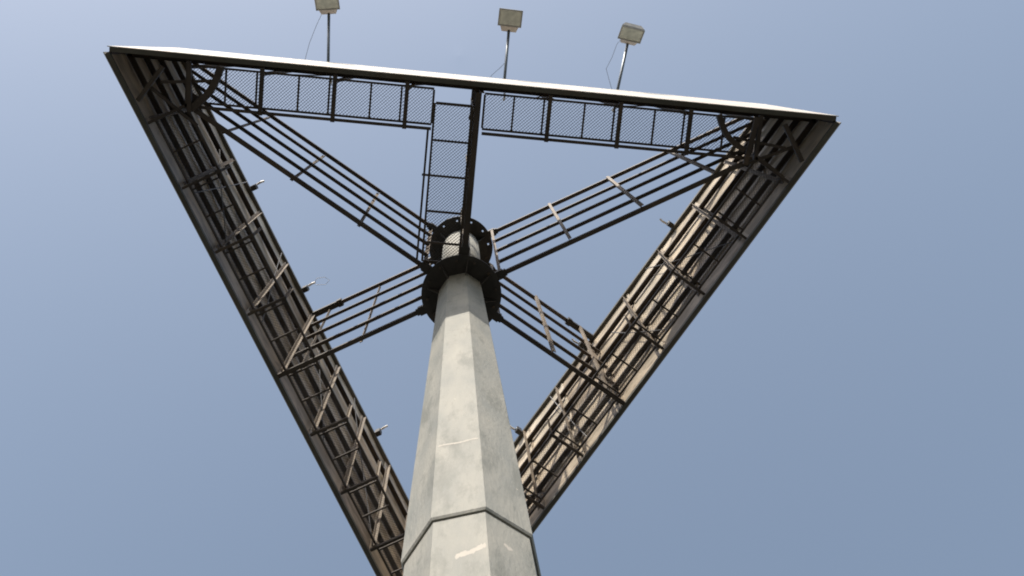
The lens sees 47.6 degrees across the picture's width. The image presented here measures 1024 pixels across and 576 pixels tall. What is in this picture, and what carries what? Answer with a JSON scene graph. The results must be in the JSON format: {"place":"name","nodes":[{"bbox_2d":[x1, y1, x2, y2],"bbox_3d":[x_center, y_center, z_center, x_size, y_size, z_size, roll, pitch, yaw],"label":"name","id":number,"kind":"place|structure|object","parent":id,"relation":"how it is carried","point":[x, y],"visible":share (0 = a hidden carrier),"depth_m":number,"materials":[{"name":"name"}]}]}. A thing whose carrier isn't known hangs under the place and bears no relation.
{"place":"outdoors","nodes":[
{"label":"outdoors","id":0,"kind":"place"},
{"bbox_2d":[103,46,840,575],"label":"billboard tower","id":1,"kind":"structure","parent":0,"point":[487,492],"depth_m":20.02,"materials":[{"name":"metal"}]},
{"bbox_2d":[250,180,264,190],"bbox_3d":[-5.964,-1.833,24.378,1.866,0.911,0.507,-22,-79,2],"label":"floodlight","id":2,"kind":"object","parent":1,"relation":"attached to","point":[254,187],"visible":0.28,"depth_m":23.91,"materials":[{"name":"black metal"}]},
{"bbox_2d":[302,277,328,292],"bbox_3d":[-4.848,0.207,24.837,2.162,0.911,0.507,-22,-79,2],"label":"floodlight","id":3,"kind":"object","parent":1,"relation":"attached to","point":[305,288],"visible":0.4,"depth_m":24.45,"materials":[{"name":"black metal"}]},
{"bbox_2d":[305,0,339,83],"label":"floodlight","id":4,"kind":"object","parent":1,"relation":"attached to","point":[327,7],"visible":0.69,"depth_m":23.88,"materials":[{"name":"grey metal"}]},
{"bbox_2d":[375,425,387,436],"bbox_3d":[-3.533,3.372,25.530,1.866,0.911,0.507,-22,-79,2],"label":"floodlight","id":5,"kind":"object","parent":1,"relation":"attached to","point":[378,431],"visible":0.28,"depth_m":25.10,"materials":[{"name":"black metal"}]},
{"bbox_2d":[490,8,522,100],"bbox_3d":[-0.139,-4.839,24.058,0.507,0.940,1.877,8,-79,-4],"label":"floodlight","id":6,"kind":"object","parent":1,"relation":"attached to","point":[509,20],"visible":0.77,"depth_m":24.16,"materials":[{"name":"glass"},{"name":"grey painted metal"},{"name":"galvanised steel"}]},
{"bbox_2d":[510,425,521,434],"bbox_3d":[0.705,3.401,25.730,1.866,0.911,0.507,37,-83,-9],"label":"floodlight","id":7,"kind":"object","parent":1,"relation":"attached to","point":[518,430],"visible":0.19,"depth_m":25.20,"materials":[{"name":"black metal"}]},
{"bbox_2d":[571,338,584,348],"bbox_3d":[2.067,1.512,25.415,1.866,0.911,0.507,37,-83,-9],"label":"floodlight","id":8,"kind":"object","parent":1,"relation":"attached to","point":[581,344],"visible":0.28,"depth_m":24.88,"materials":[{"name":"black metal"}]},
{"bbox_2d":[606,22,644,110],"bbox_3d":[2.249,-4.623,24.176,0.525,0.873,1.850,20,-80,-6],"label":"floodlight","id":9,"kind":"object","parent":1,"relation":"attached to","point":[630,34],"visible":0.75,"depth_m":24.18,"materials":[{"name":"glass"},{"name":"grey painted metal"},{"name":"galvanised steel"}]},
{"bbox_2d":[659,218,673,228],"bbox_3d":[3.910,-1.044,24.988,1.866,0.911,0.507,37,-83,-9],"label":"floodlight","id":10,"kind":"object","parent":1,"relation":"attached to","point":[670,224],"visible":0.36,"depth_m":24.46,"materials":[{"name":"black metal"}]},
{"bbox_2d":[0,0,1023,575],"label":"sky","id":11,"kind":"structure","parent":0,"point":[848,399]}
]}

